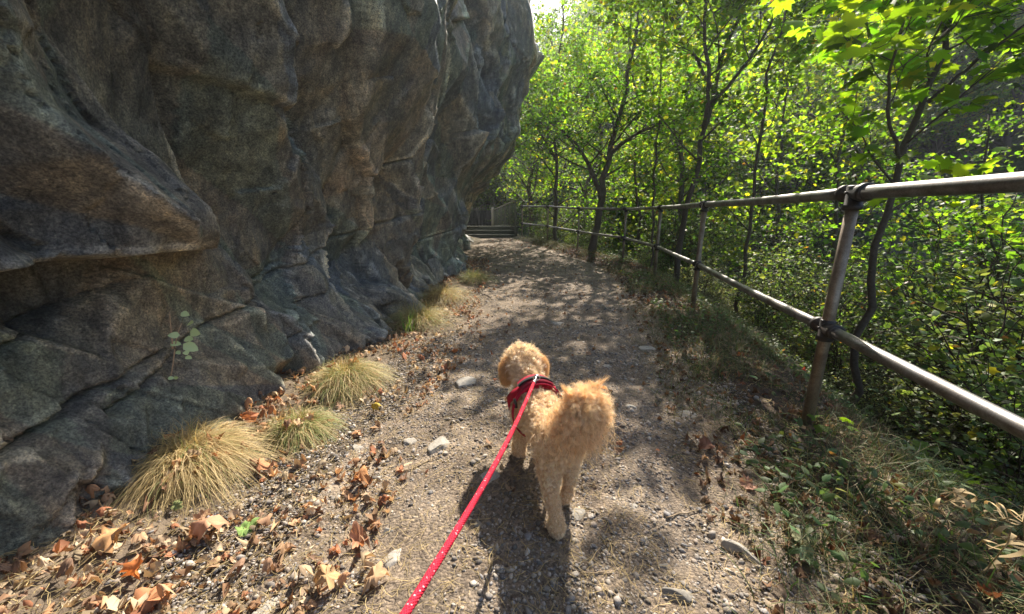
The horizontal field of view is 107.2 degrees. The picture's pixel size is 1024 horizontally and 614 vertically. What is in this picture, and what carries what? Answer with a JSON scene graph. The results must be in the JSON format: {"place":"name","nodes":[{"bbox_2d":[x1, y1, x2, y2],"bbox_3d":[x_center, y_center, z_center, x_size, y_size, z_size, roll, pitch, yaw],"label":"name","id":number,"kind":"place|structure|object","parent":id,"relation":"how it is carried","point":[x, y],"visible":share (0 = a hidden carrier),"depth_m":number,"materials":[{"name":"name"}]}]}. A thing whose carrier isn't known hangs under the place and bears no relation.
{"place":"outdoors","nodes":[
{"label":"outdoors","id":0,"kind":"place"},
{"bbox_2d":[0,0,1023,613],"bbox_3d":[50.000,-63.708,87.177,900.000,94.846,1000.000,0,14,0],"label":"ground","id":1,"kind":"structure","parent":0,"point":[120,556],"depth_m":1.60,"materials":[{"name":"soil"}]},
{"bbox_2d":[92,523,128,552],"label":"fallen leaf","id":2,"kind":"object","parent":1,"relation":"on","point":[108,540],"visible":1,"depth_m":1.17,"materials":[{"name":"brown plant"}]},
{"bbox_2d":[118,553,142,579],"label":"fallen leaf","id":3,"kind":"object","parent":1,"relation":"on","point":[131,567],"visible":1,"depth_m":1.10,"materials":[{"name":"brown plant"}]},
{"bbox_2d":[125,583,173,612],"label":"fallen leaf","id":4,"kind":"object","parent":1,"relation":"on","point":[139,593],"visible":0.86,"depth_m":1.05,"materials":[{"name":"brown plant"}]},
{"bbox_2d":[167,311,199,379],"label":"seedling","id":5,"kind":"object","parent":1,"relation":"on","point":[189,346],"visible":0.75,"depth_m":1.70,"materials":[{"name":"green plant"}]},
{"bbox_2d":[98,414,289,527],"bbox_3d":[-1.278,0.671,1.550,0.997,0.484,0.945,0,14,0],"label":"grass tuft","id":6,"kind":"object","parent":1,"relation":"on","point":[192,440],"visible":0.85,"depth_m":1.48,"materials":[{"name":"plant"}]},
{"bbox_2d":[188,514,229,543],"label":"fallen leaf","id":7,"kind":"object","parent":1,"relation":"on","point":[198,529],"visible":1,"depth_m":1.24,"materials":[{"name":"brown plant"}]},
{"bbox_2d":[0,257,490,613],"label":"leaf litter","id":8,"kind":"object","parent":1,"relation":"on","point":[159,543],"visible":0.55,"depth_m":1.27,"materials":[{"name":"brown plant"}]},
{"bbox_2d":[0,0,544,558],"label":"rock cliff","id":9,"kind":"structure","parent":1,"relation":"on","point":[260,192],"depth_m":1.83,"materials":[{"name":"stone"}]},
{"bbox_2d":[252,404,350,460],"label":"grass tuft","id":10,"kind":"object","parent":1,"relation":"on","point":[298,432],"visible":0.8,"depth_m":1.82,"materials":[{"name":"plant"}]},
{"bbox_2d":[294,352,400,415],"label":"grass tuft","id":11,"kind":"object","parent":1,"relation":"on","point":[361,368],"visible":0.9,"depth_m":2.28,"materials":[{"name":"plant"}]},
{"bbox_2d":[383,295,467,335],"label":"grass tuft","id":12,"kind":"object","parent":1,"relation":"on","point":[418,312],"visible":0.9,"depth_m":3.60,"materials":[{"name":"plant"}]},
{"bbox_2d":[426,257,443,281],"bbox_3d":[-1.237,-0.469,5.955,0.325,0.676,0.253,2,19,-9],"label":"boulder","id":13,"kind":"object","parent":1,"relation":"on","point":[433,264],"visible":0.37,"depth_m":5.84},
{"bbox_2d":[415,276,478,310],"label":"grass tuft","id":14,"kind":"object","parent":1,"relation":"on","point":[442,291],"visible":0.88,"depth_m":4.57,"materials":[{"name":"plant"}]},
{"bbox_2d":[447,267,501,286],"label":"grass tuft","id":15,"kind":"object","parent":1,"relation":"on","point":[472,275],"visible":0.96,"depth_m":5.87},
{"bbox_2d":[467,210,490,225],"bbox_3d":[-1.990,-4.986,22.064,1.705,1.290,0.070,0,14,0],"label":"board screen","id":16,"kind":"object","parent":1,"relation":"on","point":[474,220],"visible":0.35,"depth_m":22.00,"materials":[{"name":"grey wood"}]},
{"bbox_2d":[465,226,519,237],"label":"wooden steps","id":17,"kind":"structure","parent":1,"relation":"on","point":[491,231],"depth_m":14.10,"materials":[{"name":"grey wood"}]},
{"bbox_2d":[493,200,515,233],"bbox_3d":[-0.508,-4.090,17.604,0.084,1.520,8.025,-2,14,-9],"label":"boardwalk railing","id":18,"kind":"object","parent":17,"relation":"attached to","point":[512,211],"visible":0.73,"depth_m":16.08,"materials":[{"name":"grey wood"}]},
{"bbox_2d":[472,168,514,210],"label":"shrub","id":19,"kind":"object","parent":1,"relation":"on","point":[488,199],"visible":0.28,"depth_m":22.39,"materials":[{"name":"green plant"}]},
{"bbox_2d":[474,164,525,219],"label":"shrub","id":20,"kind":"object","parent":1,"relation":"on","point":[496,204],"visible":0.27,"depth_m":22.23,"materials":[{"name":"green plant"}]},
{"bbox_2d":[484,176,545,232],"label":"shrub","id":21,"kind":"object","parent":1,"relation":"on","point":[507,200],"visible":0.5,"depth_m":21.79,"materials":[{"name":"green plant"}]},
{"bbox_2d":[508,129,554,219],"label":"hillside tree","id":22,"kind":"object","parent":1,"relation":"on","point":[528,158],"visible":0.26,"depth_m":30.58,"materials":[{"name":"green plant"}]},
{"bbox_2d":[510,45,568,202],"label":"hillside tree","id":23,"kind":"object","parent":1,"relation":"on","point":[522,153],"visible":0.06,"depth_m":32.22,"materials":[{"name":"green plant"}]},
{"bbox_2d":[514,193,588,242],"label":"shrub","id":24,"kind":"object","parent":1,"relation":"on","point":[550,222],"visible":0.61,"depth_m":13.96,"materials":[{"name":"green plant"}]},
{"bbox_2d":[531,0,579,64],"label":"hillside tree","id":25,"kind":"object","parent":1,"relation":"on","point":[552,10],"visible":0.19,"depth_m":44.21,"materials":[{"name":"green plant"}]},
{"bbox_2d":[494,8,618,236],"bbox_3d":[1.396,-7.347,16.431,6.157,9.422,4.797,3,14,11],"label":"broadleaf tree","id":26,"kind":"object","parent":1,"relation":"on","point":[531,170],"visible":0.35,"depth_m":16.44,"materials":[{"name":"green plant"}]},
{"bbox_2d":[516,36,633,223],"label":"broadleaf tree","id":27,"kind":"object","parent":1,"relation":"on","point":[566,163],"visible":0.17,"depth_m":20.39,"materials":[{"name":"green plant"}]},
{"bbox_2d":[504,0,667,241],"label":"broadleaf tree","id":28,"kind":"object","parent":1,"relation":"on","point":[569,51],"visible":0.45,"depth_m":11.87,"materials":[{"name":"green plant"}]},
{"bbox_2d":[550,37,624,197],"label":"hillside tree","id":29,"kind":"object","parent":1,"relation":"on","point":[592,132],"visible":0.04,"depth_m":30.98,"materials":[{"name":"green plant"}]},
{"bbox_2d":[519,13,657,240],"bbox_3d":[3.125,-6.153,14.973,5.712,10.611,5.827,0,14,0],"label":"broadleaf tree","id":30,"kind":"object","parent":1,"relation":"on","point":[586,185],"visible":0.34,"depth_m":15.26,"materials":[{"name":"green plant"}]},
{"bbox_2d":[560,210,616,254],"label":"shrub","id":31,"kind":"object","parent":1,"relation":"on","point":[598,238],"visible":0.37,"depth_m":13.39,"materials":[{"name":"green plant"}]},
{"bbox_2d":[561,0,628,97],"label":"hillside tree","id":32,"kind":"object","parent":1,"relation":"on","point":[583,5],"visible":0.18,"depth_m":36.45,"materials":[{"name":"green plant"}]},
{"bbox_2d":[551,133,647,256],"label":"hillside tree","id":33,"kind":"object","parent":1,"relation":"on","point":[612,213],"visible":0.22,"depth_m":20.06,"materials":[{"name":"green plant"}]},
{"bbox_2d":[572,9,653,140],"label":"hillside tree","id":34,"kind":"object","parent":1,"relation":"on","point":[623,68],"visible":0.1,"depth_m":33.44,"materials":[{"name":"green plant"}]},
{"bbox_2d":[513,0,763,251],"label":"broadleaf tree","id":35,"kind":"object","parent":1,"relation":"on","point":[580,147],"visible":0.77,"depth_m":8.97,"materials":[{"name":"green plant"}]},
{"bbox_2d":[585,0,697,259],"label":"broadleaf tree","id":36,"kind":"object","parent":1,"relation":"on","point":[634,168],"visible":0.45,"depth_m":10.64,"materials":[{"name":"green plant"}]},
{"bbox_2d":[563,13,758,271],"bbox_3d":[7.073,-6.236,18.663,9.355,15.142,7.812,5,15,18],"label":"hillside tree","id":37,"kind":"object","parent":1,"relation":"on","point":[640,195],"visible":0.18,"depth_m":18.22,"materials":[{"name":"green plant"}]},
{"bbox_2d":[604,0,729,266],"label":"broadleaf tree","id":38,"kind":"object","parent":1,"relation":"on","point":[660,71],"visible":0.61,"depth_m":7.86,"materials":[{"name":"green plant"}]},
{"bbox_2d":[628,229,714,279],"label":"shrub","id":39,"kind":"object","parent":1,"relation":"on","point":[663,267],"visible":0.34,"depth_m":9.91,"materials":[{"name":"green plant"}]},
{"bbox_2d":[612,188,734,285],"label":"shrub","id":40,"kind":"object","parent":1,"relation":"on","point":[668,226],"visible":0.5,"depth_m":9.63,"materials":[{"name":"green plant"}]},
{"bbox_2d":[662,587,692,603],"bbox_3d":[0.463,0.806,1.056,0.090,0.039,0.057,0,14,0],"label":"stone","id":41,"kind":"object","parent":1,"relation":"on","point":[686,596],"visible":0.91,"depth_m":1.04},
{"bbox_2d":[664,252,730,308],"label":"shrub","id":42,"kind":"object","parent":1,"relation":"on","point":[701,284],"visible":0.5,"depth_m":7.47,"materials":[{"name":"green plant"}]},
{"bbox_2d":[586,0,812,281],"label":"broadleaf tree","id":43,"kind":"object","parent":1,"relation":"on","point":[681,196],"visible":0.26,"depth_m":11.70,"materials":[{"name":"green plant"}]},
{"bbox_2d":[627,195,772,307],"bbox_3d":[5.336,-1.242,10.883,4.188,3.945,4.414,7,15,25],"label":"shrub","id":44,"kind":"object","parent":1,"relation":"on","point":[718,245],"visible":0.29,"depth_m":10.28,"materials":[{"name":"green plant"}]},
{"bbox_2d":[585,0,825,280],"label":"maple tree","id":45,"kind":"object","parent":1,"relation":"on","point":[738,9],"visible":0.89,"depth_m":6.22,"materials":[{"name":"green plant"}]},
{"bbox_2d":[691,35,763,195],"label":"hillside tree","id":46,"kind":"object","parent":1,"relation":"on","point":[738,68],"visible":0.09,"depth_m":22.58,"materials":[{"name":"green plant"}]},
{"bbox_2d":[619,32,838,291],"bbox_3d":[7.986,-4.188,15.767,7.080,13.210,8.478,1,14,4],"label":"hillside tree","id":47,"kind":"object","parent":1,"relation":"on","point":[729,183],"visible":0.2,"depth_m":14.85,"materials":[{"name":"green plant"}]},
{"bbox_2d":[692,70,792,225],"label":"hillside tree","id":48,"kind":"object","parent":1,"relation":"on","point":[735,147],"visible":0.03,"depth_m":21.47,"materials":[{"name":"green plant"}]},
{"bbox_2d":[721,539,766,568],"bbox_3d":[0.722,0.764,1.160,0.041,0.046,0.142,-12,19,-41],"label":"stone","id":49,"kind":"object","parent":1,"relation":"on","point":[733,545],"visible":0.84,"depth_m":1.17,"materials":[{"name":"stone"}]},
{"bbox_2d":[694,70,798,242],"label":"hillside tree","id":50,"kind":"object","parent":1,"relation":"on","point":[746,184],"visible":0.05,"depth_m":19.45,"materials":[{"name":"green plant"}]},
{"bbox_2d":[710,240,824,302],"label":"shrub","id":51,"kind":"object","parent":1,"relation":"on","point":[740,268],"visible":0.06,"depth_m":9.79,"materials":[{"name":"green plant"}]},
{"bbox_2d":[663,0,876,317],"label":"broadleaf tree","id":52,"kind":"object","parent":1,"relation":"on","point":[792,43],"visible":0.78,"depth_m":5.74,"materials":[{"name":"green plant"}]},
{"bbox_2d":[725,273,816,335],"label":"shrub","id":53,"kind":"object","parent":1,"relation":"on","point":[753,316],"visible":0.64,"depth_m":5.09,"materials":[{"name":"green plant"}]},
{"bbox_2d":[702,38,840,208],"bbox_3d":[14.382,-9.668,21.534,6.391,9.542,5.672,-1,14,-3],"label":"hillside tree","id":54,"kind":"object","parent":1,"relation":"on","point":[763,74],"visible":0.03,"depth_m":20.82,"materials":[{"name":"green plant"}]},
{"bbox_2d":[520,171,1023,440],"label":"metal handrail","id":55,"kind":"object","parent":1,"relation":"on","point":[825,326],"visible":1,"depth_m":1.59,"materials":[{"name":"metal"}]},
{"bbox_2d":[710,106,835,274],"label":"hillside tree","id":56,"kind":"object","parent":1,"relation":"on","point":[759,166],"visible":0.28,"depth_m":18.07,"materials":[{"name":"green plant"}]},
{"bbox_2d":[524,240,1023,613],"bbox_3d":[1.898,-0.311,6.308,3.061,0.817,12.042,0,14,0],"label":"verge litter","id":57,"kind":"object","parent":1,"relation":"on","point":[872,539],"visible":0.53,"depth_m":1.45,"materials":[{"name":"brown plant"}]},
{"bbox_2d":[715,0,842,327],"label":"broadleaf tree","id":58,"kind":"object","parent":1,"relation":"on","point":[767,151],"visible":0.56,"depth_m":8.41,"materials":[{"name":"green plant"}]},
{"bbox_2d":[711,239,850,347],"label":"shrub","id":59,"kind":"object","parent":1,"relation":"on","point":[781,270],"visible":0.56,"depth_m":5.28,"materials":[{"name":"green plant"}]},
{"bbox_2d":[742,71,872,243],"bbox_3d":[13.893,-6.512,18.291,4.898,8.409,5.866,8,16,28],"label":"hillside tree","id":60,"kind":"object","parent":1,"relation":"on","point":[811,179],"visible":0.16,"depth_m":17.66,"materials":[{"name":"green plant"}]},
{"bbox_2d":[592,253,1023,607],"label":"verge weeds","id":61,"kind":"object","parent":1,"relation":"on","point":[828,496],"visible":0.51,"depth_m":1.34,"materials":[{"name":"green plant"}]},
{"bbox_2d":[708,233,909,356],"bbox_3d":[5.211,-0.098,7.098,3.016,2.621,2.861,6,15,24],"label":"shrub","id":62,"kind":"object","parent":1,"relation":"on","point":[808,259],"visible":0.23,"depth_m":6.83,"materials":[{"name":"green plant"}]},
{"bbox_2d":[738,255,889,358],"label":"shrub","id":63,"kind":"object","parent":1,"relation":"on","point":[808,283],"visible":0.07,"depth_m":7.56,"materials":[{"name":"green plant"}]},
{"bbox_2d":[721,14,921,268],"bbox_3d":[13.557,-7.374,17.818,6.469,11.292,7.747,-5,15,-20],"label":"hillside tree","id":64,"kind":"object","parent":1,"relation":"on","point":[819,85],"visible":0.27,"depth_m":16.84,"materials":[{"name":"green plant"}]},
{"bbox_2d":[743,222,911,359],"bbox_3d":[4.722,-0.163,6.025,1.952,2.459,2.433,4,14,15],"label":"bare bush","id":65,"kind":"object","parent":1,"relation":"on","point":[811,308],"visible":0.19,"depth_m":5.99,"materials":[{"name":"brown plant"}]},
{"bbox_2d":[759,243,899,371],"bbox_3d":[6.567,0.237,7.880,2.638,3.001,3.589,12,18,40],"label":"shrub","id":66,"kind":"object","parent":1,"relation":"on","point":[821,266],"visible":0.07,"depth_m":7.62,"materials":[{"name":"green plant"}]},
{"bbox_2d":[784,319,885,385],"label":"shrub","id":67,"kind":"object","parent":1,"relation":"on","point":[811,356],"visible":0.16,"depth_m":5.62,"materials":[{"name":"green plant"}]},
{"bbox_2d":[754,0,939,278],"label":"broadleaf tree","id":68,"kind":"object","parent":1,"relation":"on","point":[843,144],"visible":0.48,"depth_m":7.63,"materials":[{"name":"green plant"}]},
{"bbox_2d":[774,264,923,396],"bbox_3d":[4.254,0.405,4.892,1.549,1.885,2.108,7,15,25],"label":"shrub","id":69,"kind":"object","parent":1,"relation":"on","point":[847,326],"visible":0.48,"depth_m":4.83,"materials":[{"name":"green plant"}]},
{"bbox_2d":[740,0,961,260],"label":"hillside tree","id":70,"kind":"object","parent":1,"relation":"on","point":[847,169],"visible":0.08,"depth_m":16.26,"materials":[{"name":"green plant"}]},
{"bbox_2d":[720,26,994,308],"bbox_3d":[9.120,-1.883,10.852,5.161,10.195,5.390,-12,18,-40],"label":"broadleaf tree","id":71,"kind":"object","parent":1,"relation":"on","point":[837,122],"visible":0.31,"depth_m":10.23,"materials":[{"name":"green plant"}]},
{"bbox_2d":[801,362,934,433],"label":"shrub","id":72,"kind":"object","parent":1,"relation":"on","point":[866,387],"visible":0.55,"depth_m":4.22,"materials":[{"name":"green plant"}]},
{"bbox_2d":[749,0,1023,409],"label":"maple tree","id":73,"kind":"object","parent":1,"relation":"on","point":[978,18],"visible":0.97,"depth_m":2.87,"materials":[{"name":"green plant"}]},
{"bbox_2d":[834,287,941,397],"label":"shrub","id":74,"kind":"object","parent":1,"relation":"on","point":[896,319],"visible":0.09,"depth_m":5.86,"materials":[{"name":"green plant"}]},
{"bbox_2d":[858,385,942,439],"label":"shrub","id":75,"kind":"object","parent":1,"relation":"on","point":[896,425],"visible":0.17,"depth_m":4.91,"materials":[{"name":"green plant"}]},
{"bbox_2d":[779,197,1023,383],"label":"shrub","id":76,"kind":"object","parent":1,"relation":"on","point":[934,272],"visible":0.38,"depth_m":5.81,"materials":[{"name":"green plant"}]},
{"bbox_2d":[843,19,970,182],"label":"hillside tree","id":77,"kind":"object","parent":1,"relation":"on","point":[905,116],"visible":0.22,"depth_m":16.86,"materials":[{"name":"green plant"}]},
{"bbox_2d":[792,137,1023,381],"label":"shrub","id":78,"kind":"object","parent":1,"relation":"on","point":[1007,254],"visible":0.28,"depth_m":6.16,"materials":[{"name":"green plant"}]},
{"bbox_2d":[810,129,1020,326],"bbox_3d":[10.304,-0.098,8.988,4.938,8.084,6.623,3,14,12],"label":"shrub","id":79,"kind":"object","parent":1,"relation":"on","point":[889,161],"visible":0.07,"depth_m":8.46,"materials":[{"name":"green plant"}]},
{"bbox_2d":[831,310,1000,431],"bbox_3d":[5.722,1.069,5.144,2.425,2.230,2.300,-11,18,-38],"label":"shrub","id":80,"kind":"object","parent":1,"relation":"on","point":[902,334],"visible":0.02,"depth_m":5.16,"materials":[{"name":"green plant"}]},
{"bbox_2d":[840,325,1023,516],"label":"shrub","id":81,"kind":"object","parent":1,"relation":"on","point":[1013,388],"visible":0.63,"depth_m":2.57,"materials":[{"name":"green plant"}]},
{"bbox_2d":[846,247,1023,506],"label":"shrub","id":82,"kind":"object","parent":1,"relation":"on","point":[938,333],"visible":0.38,"depth_m":3.56,"materials":[{"name":"green plant"}]},
{"bbox_2d":[850,0,1021,160],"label":"hillside tree","id":83,"kind":"object","parent":1,"relation":"on","point":[971,117],"visible":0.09,"depth_m":16.49,"materials":[{"name":"green plant"}]},
{"bbox_2d":[863,4,1022,179],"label":"hillside tree","id":84,"kind":"object","parent":1,"relation":"on","point":[940,144],"visible":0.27,"depth_m":16.36,"materials":[{"name":"green plant"}]},
{"bbox_2d":[865,286,1023,466],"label":"shrub","id":85,"kind":"object","parent":1,"relation":"on","point":[947,339],"visible":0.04,"depth_m":4.47,"materials":[{"name":"green plant"}]},
{"bbox_2d":[870,5,1023,151],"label":"hillside tree","id":86,"kind":"object","parent":1,"relation":"on","point":[966,83],"visible":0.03,"depth_m":16.14,"materials":[{"name":"green plant"}]},
{"bbox_2d":[874,381,1021,487],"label":"shrub","id":87,"kind":"object","parent":1,"relation":"on","point":[919,404],"visible":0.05,"depth_m":4.43,"materials":[{"name":"green plant"}]},
{"bbox_2d":[875,218,1023,462],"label":"shrub","id":88,"kind":"object","parent":1,"relation":"on","point":[985,316],"visible":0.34,"depth_m":3.82,"materials":[{"name":"green plant"}]},
{"bbox_2d":[879,310,1023,508],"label":"shrub","id":89,"kind":"object","parent":1,"relation":"on","point":[928,423],"visible":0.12,"depth_m":3.54,"materials":[{"name":"green plant"}]},
{"bbox_2d":[933,487,977,511],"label":"dry stalk","id":90,"kind":"object","parent":1,"relation":"on","point":[961,495],"visible":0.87,"depth_m":1.21,"materials":[{"name":"beige plant"}]},
{"bbox_2d":[893,193,1023,456],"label":"maple sapling","id":91,"kind":"object","parent":1,"relation":"on","point":[986,220],"visible":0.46,"depth_m":3.97,"materials":[{"name":"green plant"}]},
{"bbox_2d":[899,13,1023,155],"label":"hillside tree","id":92,"kind":"object","parent":1,"relation":"on","point":[945,140],"visible":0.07,"depth_m":16.73,"materials":[{"name":"green plant"}]},
{"bbox_2d":[921,32,1023,330],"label":"broadleaf tree","id":93,"kind":"object","parent":1,"relation":"on","point":[997,129],"visible":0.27,"depth_m":7.14,"materials":[{"name":"green plant"}]},
{"bbox_2d":[928,99,1023,335],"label":"maple sapling","id":94,"kind":"object","parent":1,"relation":"on","point":[989,123],"visible":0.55,"depth_m":4.95,"materials":[{"name":"green plant"}]},
{"bbox_2d":[931,401,1023,498],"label":"shrub","id":95,"kind":"object","parent":1,"relation":"on","point":[991,439],"visible":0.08,"depth_m":3.29,"materials":[{"name":"green plant"}]},
{"bbox_2d":[933,2,1023,159],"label":"hillside tree","id":96,"kind":"object","parent":1,"relation":"on","point":[1007,140],"visible":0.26,"depth_m":15.53,"materials":[{"name":"green plant"}]},
{"bbox_2d":[971,440,1023,523],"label":"shrub","id":97,"kind":"object","parent":1,"relation":"on","point":[1020,497],"visible":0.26,"depth_m":1.89,"materials":[{"name":"green plant"}]},
{"bbox_2d":[975,525,1023,579],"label":"dry stalk","id":98,"kind":"object","parent":1,"relation":"on","point":[1011,537],"visible":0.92,"depth_m":0.97,"materials":[{"name":"beige plant"}]},
{"bbox_2d":[93,237,948,613],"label":"path","id":99,"kind":"structure","parent":0,"point":[419,566],"depth_m":1.43,"materials":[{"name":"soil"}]},
{"bbox_2d":[313,564,347,589],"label":"fallen leaf","id":100,"kind":"object","parent":99,"relation":"on","point":[328,574],"visible":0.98,"depth_m":1.08,"materials":[{"name":"brown plant"}]},
{"bbox_2d":[349,521,367,548],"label":"fallen leaf","id":101,"kind":"object","parent":99,"relation":"on","point":[355,532],"visible":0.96,"depth_m":1.23,"materials":[{"name":"brown plant"}]},
{"bbox_2d":[361,561,389,596],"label":"fallen leaf","id":102,"kind":"object","parent":99,"relation":"on","point":[377,571],"visible":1,"depth_m":1.08,"materials":[{"name":"brown plant"}]},
{"bbox_2d":[0,278,1023,613],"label":"straw litter","id":103,"kind":"object","parent":99,"relation":"on","point":[268,594],"visible":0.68,"depth_m":1.23,"materials":[{"name":"straw"},{"name":"dry grass"}]},
{"bbox_2d":[497,338,628,541],"bbox_3d":[0.152,0.435,1.502,0.349,0.562,0.794,-3,14,-11],"label":"dog","id":104,"kind":"object","parent":99,"relation":"on","point":[560,433],"visible":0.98,"depth_m":1.24},
{"bbox_2d":[400,376,536,613],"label":"leash","id":105,"kind":"object","parent":104,"relation":"attached to","point":[418,592],"visible":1,"depth_m":0.69,"materials":[{"name":"fabric"}]},
{"bbox_2d":[530,0,604,41],"label":"sky","id":106,"kind":"structure","parent":0,"point":[549,2],"materials":[{"name":"white"}]},
{"bbox_2d":[512,235,1023,613],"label":"verge grass","id":107,"kind":"structure","parent":0,"point":[917,461],"depth_m":1.44,"materials":[{"name":"plant"}]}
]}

